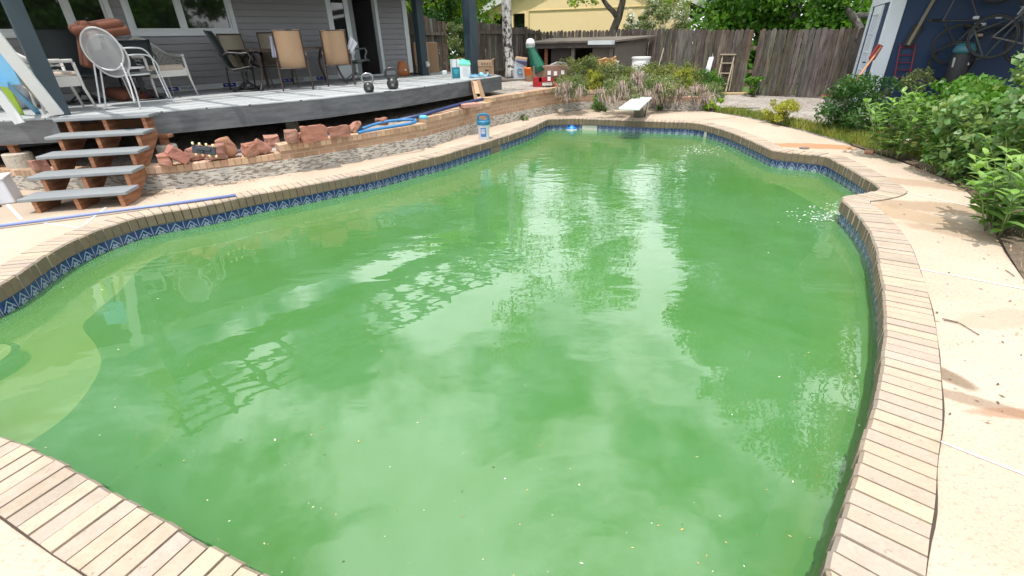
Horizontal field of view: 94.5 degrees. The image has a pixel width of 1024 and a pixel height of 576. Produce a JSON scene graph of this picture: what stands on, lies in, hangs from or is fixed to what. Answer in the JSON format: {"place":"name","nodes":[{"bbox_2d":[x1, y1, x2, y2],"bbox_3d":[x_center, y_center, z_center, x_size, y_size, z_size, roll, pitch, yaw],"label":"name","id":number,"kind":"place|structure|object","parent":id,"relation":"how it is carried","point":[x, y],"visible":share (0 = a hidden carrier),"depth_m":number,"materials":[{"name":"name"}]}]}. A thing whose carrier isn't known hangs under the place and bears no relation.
{"place":"outdoors","nodes":[
{"label":"outdoors","id":0,"kind":"place"},
{"bbox_2d":[0,172,22,206],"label":"storage bin","id":1,"kind":"object","parent":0,"point":[10,192],"visible":0.97,"depth_m":5.85,"materials":[{"name":"white plastic"}]},
{"bbox_2d":[346,48,368,81],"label":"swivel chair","id":2,"kind":"object","parent":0,"point":[356,61],"visible":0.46,"depth_m":10.97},
{"bbox_2d":[0,80,760,165],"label":"yard gravel","id":3,"kind":"structure","parent":0,"point":[237,136],"depth_m":9.48,"materials":[{"name":"gravel"}]},
{"bbox_2d":[155,133,177,161],"bbox_3d":[-4.876,-1.944,6.709,0.273,0.450,0.270,-2,28,0],"label":"deck footing","id":4,"kind":"object","parent":3,"relation":"on","point":[163,144],"visible":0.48,"depth_m":6.60,"materials":[{"name":"concrete"}]},
{"bbox_2d":[0,0,412,149],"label":"house","id":5,"kind":"structure","parent":3,"relation":"on","point":[378,30],"depth_m":9.85,"materials":[{"name":"grey"}]},
{"bbox_2d":[0,0,120,37],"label":"window","id":6,"kind":"structure","parent":5,"relation":"in","point":[42,13],"depth_m":8.05,"materials":[{"name":"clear glass"}]},
{"bbox_2d":[119,0,239,35],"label":"window","id":7,"kind":"structure","parent":5,"relation":"in","point":[143,17],"depth_m":9.20,"materials":[{"name":"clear glass"}]},
{"bbox_2d":[324,0,385,78],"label":"sliding door","id":8,"kind":"structure","parent":5,"relation":"in","point":[340,14],"depth_m":11.71,"materials":[{"name":"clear glass"}]},
{"bbox_2d":[0,71,501,144],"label":"wooden deck","id":9,"kind":"structure","parent":3,"relation":"on","point":[203,110],"depth_m":7.67,"materials":[{"name":"paint"}]},
{"bbox_2d":[0,88,24,123],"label":"leaning board","id":10,"kind":"object","parent":9,"relation":"on","point":[10,110],"visible":1,"depth_m":5.92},
{"bbox_2d":[0,53,40,113],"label":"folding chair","id":11,"kind":"object","parent":9,"relation":"on","point":[9,78],"visible":0.83,"depth_m":5.86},
{"bbox_2d":[0,32,63,115],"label":"leaning board","id":12,"kind":"object","parent":9,"relation":"on","point":[15,61],"visible":1,"depth_m":5.86,"materials":[{"name":"wood"}]},
{"bbox_2d":[0,0,70,115],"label":"deck post","id":13,"kind":"object","parent":9,"relation":"on","point":[27,36],"visible":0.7,"depth_m":6.09,"materials":[{"name":"wood"}]},
{"bbox_2d":[16,52,98,113],"bbox_3d":[-6.656,-3.032,6.735,0.825,0.987,0.759,20,34,35],"label":"wicker armchair","id":14,"kind":"object","parent":9,"relation":"on","point":[65,78],"visible":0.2,"depth_m":6.68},
{"bbox_2d":[34,28,108,104],"bbox_3d":[-7.222,-3.639,7.762,0.723,1.120,0.700,18,34,33],"label":"swivel chair","id":15,"kind":"object","parent":9,"relation":"on","point":[58,43],"visible":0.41,"depth_m":7.80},
{"bbox_2d":[74,21,95,68],"bbox_3d":[-6.254,-3.565,6.942,0.512,0.623,0.235,21,35,37],"label":"seat cushion","id":16,"kind":"object","parent":15,"relation":"on","point":[84,61],"visible":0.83,"depth_m":6.89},
{"bbox_2d":[77,26,129,37],"bbox_3d":[-6.057,-3.785,7.003,0.625,0.225,0.501,-24,35,-36],"label":"seat cushion","id":17,"kind":"object","parent":16,"relation":"on","point":[120,31],"visible":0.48,"depth_m":6.95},
{"bbox_2d":[68,18,123,35],"bbox_3d":[-6.099,-3.832,6.944,0.625,0.250,0.501,-24,35,-36],"label":"seat cushion","id":18,"kind":"object","parent":17,"relation":"on","point":[107,23],"visible":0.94,"depth_m":6.83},
{"bbox_2d":[104,86,151,100],"bbox_3d":[-6.705,-3.395,8.268,0.602,0.217,0.500,13,31,25],"label":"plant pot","id":19,"kind":"object","parent":9,"relation":"on","point":[120,93],"visible":0.7,"depth_m":8.09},
{"bbox_2d":[95,43,173,109],"bbox_3d":[-5.748,-3.236,7.078,0.624,0.984,0.711,-1,28,2],"label":"stacking chair","id":20,"kind":"object","parent":9,"relation":"on","point":[121,73],"visible":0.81,"depth_m":6.90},
{"bbox_2d":[79,26,169,103],"bbox_3d":[-5.752,-3.284,6.974,0.623,0.984,0.711,-1,28,2],"label":"stacking chair","id":21,"kind":"object","parent":20,"relation":"on","point":[102,48],"visible":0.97,"depth_m":6.67,"materials":[{"name":"metal"}]},
{"bbox_2d":[118,39,165,100],"bbox_3d":[-6.396,-3.714,8.064,0.700,0.929,0.714,-17,31,-26],"label":"swivel chair","id":22,"kind":"object","parent":9,"relation":"on","point":[145,45],"visible":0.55,"depth_m":8.14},
{"bbox_2d":[129,36,198,96],"bbox_3d":[-6.345,-3.951,8.467,0.758,0.987,0.734,12,31,25],"label":"wicker armchair","id":23,"kind":"object","parent":9,"relation":"on","point":[167,70],"visible":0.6,"depth_m":8.46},
{"bbox_2d":[203,30,263,91],"bbox_3d":[-5.273,-4.340,9.063,0.722,1.052,0.701,-10,29,-16],"label":"swivel chair","id":24,"kind":"object","parent":9,"relation":"on","point":[221,52],"visible":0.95,"depth_m":9.00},
{"bbox_2d":[216,34,274,89],"bbox_3d":[-5.353,-4.529,9.485,0.702,1.015,0.599,16,33,31],"label":"patio chair","id":25,"kind":"object","parent":9,"relation":"on","point":[231,41],"visible":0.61,"depth_m":9.53,"materials":[{"name":"brown metal"}]},
{"bbox_2d":[256,32,298,87],"bbox_3d":[-4.927,-4.775,9.908,0.599,1.035,0.702,-16,31,-25],"label":"patio chair","id":26,"kind":"object","parent":9,"relation":"on","point":[264,41],"visible":0.45,"depth_m":9.96,"materials":[{"name":"brown metal"}]},
{"bbox_2d":[227,47,347,90],"bbox_3d":[-4.559,-4.585,9.864,1.020,0.738,2.040,22,36,37],"label":"patio table","id":27,"kind":"object","parent":9,"relation":"on","point":[254,56],"visible":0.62,"depth_m":9.31,"materials":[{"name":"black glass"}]},
{"bbox_2d":[271,29,313,90],"bbox_3d":[-4.234,-4.387,9.132,0.599,1.035,0.702,-12,29,-19],"label":"patio chair","id":28,"kind":"object","parent":9,"relation":"on","point":[289,49],"visible":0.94,"depth_m":8.83,"materials":[{"name":"fabric"}]},
{"bbox_2d":[319,29,355,85],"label":"patio chair","id":29,"kind":"object","parent":9,"relation":"on","point":[335,51],"visible":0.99,"depth_m":9.65,"materials":[{"name":"fabric"}]},
{"bbox_2d":[411,0,428,75],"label":"deck post","id":30,"kind":"object","parent":9,"relation":"on","point":[419,31],"visible":0.97,"depth_m":11.85,"materials":[{"name":"wood"}]},
{"bbox_2d":[410,42,439,72],"bbox_3d":[-2.440,-6.476,13.305,0.660,0.758,0.444,-11,29,-18],"label":"tall carton","id":31,"kind":"object","parent":9,"relation":"on","point":[432,53],"visible":0.61,"depth_m":13.15,"materials":[{"name":"cardboard"}]},
{"bbox_2d":[461,0,478,73],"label":"deck post","id":32,"kind":"object","parent":9,"relation":"on","point":[470,26],"visible":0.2,"depth_m":11.25,"materials":[{"name":"wood"}]},
{"bbox_2d":[478,59,493,76],"bbox_3d":[-0.612,-5.284,11.347,0.394,0.377,0.302,-2,28,0],"label":"open carton","id":33,"kind":"object","parent":9,"relation":"on","point":[485,67],"visible":0.97,"depth_m":11.25,"materials":[{"name":"cardboard"}]},
{"bbox_2d":[238,118,416,151],"bbox_3d":[-2.915,-2.467,7.609,2.756,0.307,0.822,-4,28,-4],"label":"blue hose","id":34,"kind":"object","parent":3,"relation":"on","point":[361,130],"visible":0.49,"depth_m":7.64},
{"bbox_2d":[407,11,448,71],"bbox_3d":[-2.641,-7.167,14.107,1.551,2.032,0.138,-14,30,-22],"label":"board fence","id":35,"kind":"object","parent":3,"relation":"on","point":[432,32],"visible":0.38,"depth_m":14.13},
{"bbox_2d":[423,0,480,71],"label":"dark shrub","id":36,"kind":"object","parent":3,"relation":"on","point":[440,16],"visible":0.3,"depth_m":16.88,"materials":[{"name":"green plant"}]},
{"bbox_2d":[442,22,464,71],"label":"bushy shrub","id":37,"kind":"object","parent":3,"relation":"on","point":[453,30],"visible":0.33,"depth_m":15.09,"materials":[{"name":"green plant"}]},
{"bbox_2d":[406,0,501,69],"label":"maple tree","id":38,"kind":"object","parent":3,"relation":"on","point":[459,9],"visible":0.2,"depth_m":17.83,"materials":[{"name":"green plant"}]},
{"bbox_2d":[501,0,514,77],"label":"birch tree","id":39,"kind":"object","parent":3,"relation":"on","point":[509,62],"visible":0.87,"depth_m":14.86,"materials":[{"name":"white plant"}]},
{"bbox_2d":[477,22,539,76],"bbox_3d":[-0.021,-8.201,16.430,0.138,1.790,3.357,21,35,36],"label":"board fence","id":40,"kind":"object","parent":3,"relation":"on","point":[491,41],"visible":0.56,"depth_m":16.07,"materials":[{"name":"wood"}]},
{"bbox_2d":[502,77,524,81],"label":"wooden platform","id":41,"kind":"structure","parent":3,"relation":"on","point":[507,79],"depth_m":14.83,"materials":[{"name":"grey wood"}]},
{"bbox_2d":[514,56,526,78],"bbox_3d":[0.261,-6.863,14.816,0.440,0.692,0.290,-2,28,0],"label":"leaning carton","id":42,"kind":"object","parent":41,"relation":"on","point":[520,64],"visible":0.98,"depth_m":14.70,"materials":[{"name":"cardboard"}]},
{"bbox_2d":[526,38,569,86],"bbox_3d":[0.972,-6.090,12.834,1.200,1.221,0.660,-2,28,0],"label":"play structure","id":43,"kind":"object","parent":3,"relation":"on","point":[541,71],"visible":0.85,"depth_m":12.64,"materials":[{"name":"green plastic"}]},
{"bbox_2d":[549,73,589,100],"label":"planter shrub","id":44,"kind":"object","parent":3,"relation":"on","point":[577,80],"visible":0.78,"depth_m":11.21,"materials":[{"name":"green plant"}]},
{"bbox_2d":[555,54,600,88],"bbox_3d":[1.800,-5.740,12.733,1.337,1.040,1.332,-2,28,0],"label":"planter shrub","id":45,"kind":"object","parent":3,"relation":"on","point":[589,60],"visible":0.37,"depth_m":12.42,"materials":[{"name":"green plant"}]},
{"bbox_2d":[540,28,635,40],"bbox_3d":[2.615,-8.282,17.037,3.624,1.791,0.121,12,31,24],"label":"board fence","id":46,"kind":"object","parent":3,"relation":"on","point":[576,33],"visible":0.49,"depth_m":16.63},
{"bbox_2d":[586,69,606,89],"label":"planter shrub","id":47,"kind":"object","parent":3,"relation":"on","point":[592,76],"visible":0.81,"depth_m":11.95,"materials":[{"name":"yellow plant"}]},
{"bbox_2d":[582,58,634,88],"bbox_3d":[2.562,-5.517,12.484,1.464,0.971,1.389,-2,28,0],"label":"planter shrub","id":48,"kind":"object","parent":3,"relation":"on","point":[611,69],"visible":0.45,"depth_m":12.22,"materials":[{"name":"green plant"}]},
{"bbox_2d":[592,80,633,108],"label":"dead grass clump","id":49,"kind":"object","parent":3,"relation":"on","point":[612,100],"visible":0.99,"depth_m":10.50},
{"bbox_2d":[602,70,647,101],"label":"planter shrub","id":50,"kind":"object","parent":3,"relation":"on","point":[608,88],"visible":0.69,"depth_m":10.93,"materials":[{"name":"green plant"}]},
{"bbox_2d":[567,0,693,36],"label":"garden tree","id":51,"kind":"object","parent":3,"relation":"on","point":[617,16],"visible":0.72,"depth_m":18.09,"materials":[{"name":"green plant"}]},
{"bbox_2d":[623,6,653,42],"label":"flowering shrub","id":52,"kind":"object","parent":3,"relation":"on","point":[630,22],"visible":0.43,"depth_m":17.37,"materials":[{"name":"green plant"}]},
{"bbox_2d":[619,60,664,90],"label":"planter shrub","id":53,"kind":"object","parent":3,"relation":"on","point":[649,68],"visible":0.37,"depth_m":12.56,"materials":[{"name":"green plant"}]},
{"bbox_2d":[636,0,692,64],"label":"flowering shrub","id":54,"kind":"object","parent":3,"relation":"on","point":[661,14],"visible":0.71,"depth_m":16.53,"materials":[{"name":"green plant"}]},
{"bbox_2d":[652,59,703,94],"bbox_3d":[4.468,-5.667,12.869,1.402,1.014,1.317,10,30,20],"label":"planter shrub","id":55,"kind":"object","parent":3,"relation":"on","point":[669,67],"visible":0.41,"depth_m":12.70,"materials":[{"name":"green plant"}]},
{"bbox_2d":[671,66,694,95],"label":"planter shrub","id":56,"kind":"object","parent":3,"relation":"on","point":[679,75],"visible":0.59,"depth_m":12.23,"materials":[{"name":"green plant"}]},
{"bbox_2d":[635,28,753,91],"bbox_3d":[5.583,-7.332,15.187,3.896,1.866,0.120,22,36,38],"label":"board fence","id":57,"kind":"object","parent":3,"relation":"on","point":[681,40],"visible":0.73,"depth_m":14.67,"materials":[{"name":"wood"}]},
{"bbox_2d":[677,80,721,108],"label":"dead grass clump","id":58,"kind":"object","parent":3,"relation":"on","point":[702,97],"visible":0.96,"depth_m":11.29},
{"bbox_2d":[690,68,730,95],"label":"planter shrub","id":59,"kind":"object","parent":3,"relation":"on","point":[718,79],"visible":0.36,"depth_m":13.29,"materials":[{"name":"green plant"}]},
{"bbox_2d":[724,79,835,95],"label":"neighbour lawn","id":60,"kind":"structure","parent":0,"point":[745,89],"depth_m":15.53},
{"bbox_2d":[479,0,710,56],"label":"yellow house","id":61,"kind":"structure","parent":60,"relation":"on","point":[545,16],"depth_m":21.82,"materials":[{"name":"paint"}]},
{"bbox_2d":[511,11,526,40],"bbox_3d":[0.360,-12.131,22.652,0.733,1.900,0.155,5,28,12],"label":"window","id":62,"kind":"structure","parent":61,"relation":"in","point":[520,20],"depth_m":22.40,"materials":[{"name":"beige glass"}]},
{"bbox_2d":[683,0,853,83],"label":"hedge","id":63,"kind":"object","parent":60,"relation":"on","point":[740,17],"visible":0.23,"depth_m":16.87,"materials":[{"name":"green plant"}]},
{"bbox_2d":[740,0,815,77],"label":"broadleaf tree","id":64,"kind":"object","parent":60,"relation":"on","point":[774,5],"visible":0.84,"depth_m":16.06,"materials":[{"name":"green plant"}]},
{"bbox_2d":[804,0,868,77],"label":"bare limb tree","id":65,"kind":"object","parent":60,"relation":"on","point":[828,8],"visible":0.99,"depth_m":13.57,"materials":[{"name":"grey plant"}]},
{"bbox_2d":[806,0,872,77],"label":"hedge","id":66,"kind":"object","parent":60,"relation":"on","point":[845,22],"visible":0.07,"depth_m":15.12,"materials":[{"name":"green plant"}]},
{"bbox_2d":[569,94,1023,278],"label":"ground","id":67,"kind":"structure","parent":0,"point":[808,105],"depth_m":11.43,"materials":[{"name":"concrete"}]},
{"bbox_2d":[0,87,704,190],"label":"retaining wall","id":68,"kind":"structure","parent":67,"relation":"on","point":[442,127],"depth_m":7.42,"materials":[{"name":"stone"}]},
{"bbox_2d":[0,144,35,168],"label":"deck footing","id":69,"kind":"object","parent":68,"relation":"on","point":[15,157],"visible":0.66,"depth_m":6.36,"materials":[{"name":"concrete"}]},
{"bbox_2d":[27,160,51,172],"bbox_3d":[-6.078,-1.577,6.102,0.164,0.166,0.180,15,32,29],"label":"sandstone rock","id":70,"kind":"object","parent":68,"relation":"on","point":[38,166],"visible":0.88,"depth_m":6.05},
{"bbox_2d":[164,144,189,163],"bbox_3d":[-4.347,-1.736,6.156,0.268,0.270,0.179,-25,36,-37],"label":"sandstone rock","id":71,"kind":"object","parent":68,"relation":"on","point":[176,154],"visible":1,"depth_m":6.10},
{"bbox_2d":[191,142,217,157],"bbox_3d":[-3.966,-1.779,6.097,0.275,0.220,0.098,-11,29,-18],"label":"pool vacuum head","id":72,"kind":"object","parent":68,"relation":"on","point":[203,150],"visible":1,"depth_m":6.08},
{"bbox_2d":[215,136,239,156],"bbox_3d":[-3.893,-1.930,6.484,0.262,0.284,0.161,-16,31,-25],"label":"sandstone rock","id":73,"kind":"object","parent":68,"relation":"on","point":[231,150],"visible":0.9,"depth_m":6.43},
{"bbox_2d":[240,141,261,156],"bbox_3d":[-3.616,-1.944,6.593,0.171,0.195,0.284,16,33,30],"label":"sandstone rock","id":74,"kind":"object","parent":68,"relation":"on","point":[247,149],"visible":0.94,"depth_m":6.52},
{"bbox_2d":[299,124,328,142],"bbox_3d":[-2.845,-2.215,6.783,0.382,0.249,0.165,-18,32,-28],"label":"sandstone rock","id":75,"kind":"object","parent":68,"relation":"on","point":[313,133],"visible":1,"depth_m":6.73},
{"bbox_2d":[326,124,350,138],"bbox_3d":[-2.593,-2.355,7.106,0.347,0.184,0.171,-16,31,-25],"label":"sandstone rock","id":76,"kind":"object","parent":68,"relation":"on","point":[339,131],"visible":0.98,"depth_m":7.04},
{"bbox_2d":[397,98,483,121],"bbox_3d":[-1.194,-3.341,8.855,0.305,0.183,2.301,18,34,33],"label":"dark blue pipe","id":77,"kind":"object","parent":68,"relation":"on","point":[443,109],"visible":0.76,"depth_m":8.59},
{"bbox_2d":[551,79,585,103],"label":"dead grass clump","id":78,"kind":"object","parent":68,"relation":"on","point":[564,93],"visible":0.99,"depth_m":11.00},
{"bbox_2d":[641,72,684,102],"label":"planter shrub","id":79,"kind":"object","parent":68,"relation":"on","point":[668,85],"visible":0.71,"depth_m":11.26,"materials":[{"name":"green plant"}]},
{"bbox_2d":[0,109,1023,575],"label":"pool deck","id":80,"kind":"structure","parent":67,"relation":"on","point":[980,521],"depth_m":3.01,"materials":[{"name":"concrete"}]},
{"bbox_2d":[17,112,158,213],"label":"deck stairs","id":81,"kind":"structure","parent":80,"relation":"on","point":[63,162],"depth_m":5.90,"materials":[{"name":"brown wood"}]},
{"bbox_2d":[0,194,235,226],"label":"pool pole","id":82,"kind":"object","parent":80,"relation":"on","point":[109,211],"visible":1,"depth_m":5.38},
{"bbox_2d":[0,117,944,575],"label":"swimming pool","id":83,"kind":"structure","parent":80,"relation":"in","point":[84,525],"depth_m":2.33,"materials":[{"name":"paint"}]},
{"bbox_2d":[0,130,876,575],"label":"water","id":84,"kind":"structure","parent":83,"relation":"in","point":[652,306],"depth_m":3.08,"materials":[{"name":"liquid"}]},
{"bbox_2d":[45,145,859,575],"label":"floating specks","id":85,"kind":"object","parent":84,"relation":"on","point":[525,341],"visible":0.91,"depth_m":2.69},
{"bbox_2d":[477,113,489,139],"bbox_3d":[-0.525,-2.982,8.751,0.244,0.472,0.244,-2,28,0],"label":"chemical bucket","id":86,"kind":"object","parent":83,"relation":"on","point":[483,130],"visible":1,"depth_m":8.68,"materials":[{"name":"white plastic"}]},
{"bbox_2d":[619,97,651,117],"bbox_3d":[2.710,-3.831,10.335,0.410,0.452,2.132,9,30,19],"label":"diving board","id":87,"kind":"object","parent":80,"relation":"on","point":[639,107],"visible":0.91,"depth_m":10.34,"materials":[{"name":"white plastic"}]},
{"bbox_2d":[628,76,666,108],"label":"dead grass clump","id":88,"kind":"object","parent":80,"relation":"on","point":[654,96],"visible":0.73,"depth_m":10.93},
{"bbox_2d":[653,82,694,108],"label":"dead grass clump","id":89,"kind":"object","parent":80,"relation":"on","point":[676,98],"visible":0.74,"depth_m":11.27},
{"bbox_2d":[535,35,655,78],"bbox_3d":[2.640,-7.528,15.967,3.771,1.650,1.800,13,31,25],"label":"garden shelter","id":90,"kind":"object","parent":67,"relation":"on","point":[623,49],"visible":0.39,"depth_m":15.44,"materials":[{"name":"grey wood"}]},
{"bbox_2d":[761,98,802,125],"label":"shrub","id":91,"kind":"object","parent":67,"relation":"on","point":[781,110],"visible":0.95,"depth_m":9.35,"materials":[{"name":"yellow plant"}]},
{"bbox_2d":[748,27,864,98],"bbox_3d":[8.448,-6.122,12.914,3.484,1.772,0.121,21,35,36],"label":"board fence","id":92,"kind":"object","parent":67,"relation":"on","point":[823,42],"visible":0.68,"depth_m":13.12,"materials":[{"name":"wood"}]},
{"bbox_2d":[833,119,1023,277],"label":"planting bed","id":93,"kind":"object","parent":67,"relation":"on","point":[1008,237],"visible":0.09,"depth_m":4.23,"materials":[{"name":"soil"}]},
{"bbox_2d":[715,105,891,149],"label":"edge grass","id":94,"kind":"structure","parent":93,"relation":"on","point":[755,114],"depth_m":8.83,"materials":[{"name":"green plant"}]},
{"bbox_2d":[814,71,915,134],"bbox_3d":[6.162,-3.202,8.262,1.490,1.052,1.467,4,28,11],"label":"dense bush","id":95,"kind":"object","parent":93,"relation":"on","point":[851,88],"visible":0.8,"depth_m":8.16,"materials":[{"name":"green plant"}]},
{"bbox_2d":[857,85,943,158],"bbox_3d":[5.517,-2.319,6.593,1.166,0.947,1.090,-2,28,0],"label":"milkweed","id":96,"kind":"object","parent":93,"relation":"on","point":[906,126],"visible":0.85,"depth_m":6.57,"materials":[{"name":"green plant"}]},
{"bbox_2d":[879,66,946,107],"bbox_3d":[7.547,-3.563,8.872,1.166,1.050,1.029,8,29,18],"label":"loose bush","id":97,"kind":"object","parent":93,"relation":"on","point":[912,80],"visible":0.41,"depth_m":8.66,"materials":[{"name":"green plant"}]},
{"bbox_2d":[888,72,1003,138],"bbox_3d":[7.000,-2.905,7.649,1.363,1.053,1.588,-2,28,0],"label":"bush","id":98,"kind":"object","parent":93,"relation":"on","point":[949,89],"visible":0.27,"depth_m":7.37,"materials":[{"name":"green plant"}]},
{"bbox_2d":[920,149,1001,186],"bbox_3d":[5.475,-1.488,5.715,0.830,0.438,0.894,-2,28,0],"label":"weed clump","id":99,"kind":"object","parent":93,"relation":"on","point":[957,171],"visible":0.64,"depth_m":5.60,"materials":[{"name":"green plant"}]},
{"bbox_2d":[919,78,1023,168],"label":"lilac bush","id":100,"kind":"object","parent":93,"relation":"on","point":[991,93],"visible":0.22,"depth_m":5.67,"materials":[{"name":"green plant"}]},
{"bbox_2d":[921,47,1023,188],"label":"lilac bush","id":101,"kind":"object","parent":93,"relation":"on","point":[1008,113],"visible":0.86,"depth_m":5.48,"materials":[{"name":"green plant"}]},
{"bbox_2d":[962,146,1023,236],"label":"milkweed","id":102,"kind":"object","parent":93,"relation":"on","point":[1009,200],"visible":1,"depth_m":4.11,"materials":[{"name":"green plant"}]},
{"bbox_2d":[979,124,1023,196],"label":"milkweed","id":103,"kind":"object","parent":93,"relation":"on","point":[1005,134],"visible":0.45,"depth_m":5.06,"materials":[{"name":"green plant"}]},
{"bbox_2d":[846,0,1023,114],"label":"blue shed","id":104,"kind":"structure","parent":67,"relation":"on","point":[889,25],"depth_m":9.08,"materials":[{"name":"blue paint"}]},
{"bbox_2d":[849,4,884,101],"bbox_3d":[8.100,-5.304,10.921,0.099,2.070,1.300,13,31,25],"label":"door","id":105,"kind":"structure","parent":104,"relation":"in","point":[878,11],"depth_m":10.67,"materials":[{"name":"white wood"}]},
{"bbox_2d":[903,0,934,46],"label":"canoe paddle","id":106,"kind":"object","parent":104,"relation":"attached to","point":[913,35],"visible":1,"depth_m":9.04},
{"bbox_2d":[937,42,976,101],"bbox_3d":[8.203,-3.958,8.761,0.342,1.050,0.331,-2,28,0],"label":"golf bag","id":107,"kind":"object","parent":104,"relation":"in","point":[960,61],"visible":0.69,"depth_m":8.59,"materials":[{"name":"black fabric"}]},
{"bbox_2d":[927,0,1007,65],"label":"bicycle","id":108,"kind":"object","parent":104,"relation":"attached to","point":[934,57],"visible":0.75,"depth_m":8.65,"materials":[{"name":"metal"}]},
{"bbox_2d":[927,6,1023,81],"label":"bicycle","id":109,"kind":"object","parent":104,"relation":"attached to","point":[1006,55],"visible":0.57,"depth_m":8.46,"materials":[{"name":"metal"}]},
{"bbox_2d":[966,0,1023,58],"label":"bicycle","id":110,"kind":"object","parent":104,"relation":"in","point":[1014,42],"visible":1,"depth_m":8.14,"materials":[{"name":"black rubber"}]},
{"bbox_2d":[798,117,1011,176],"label":"grass","id":111,"kind":"structure","parent":0,"point":[917,153],"depth_m":7.87,"materials":[{"name":"green plant"}]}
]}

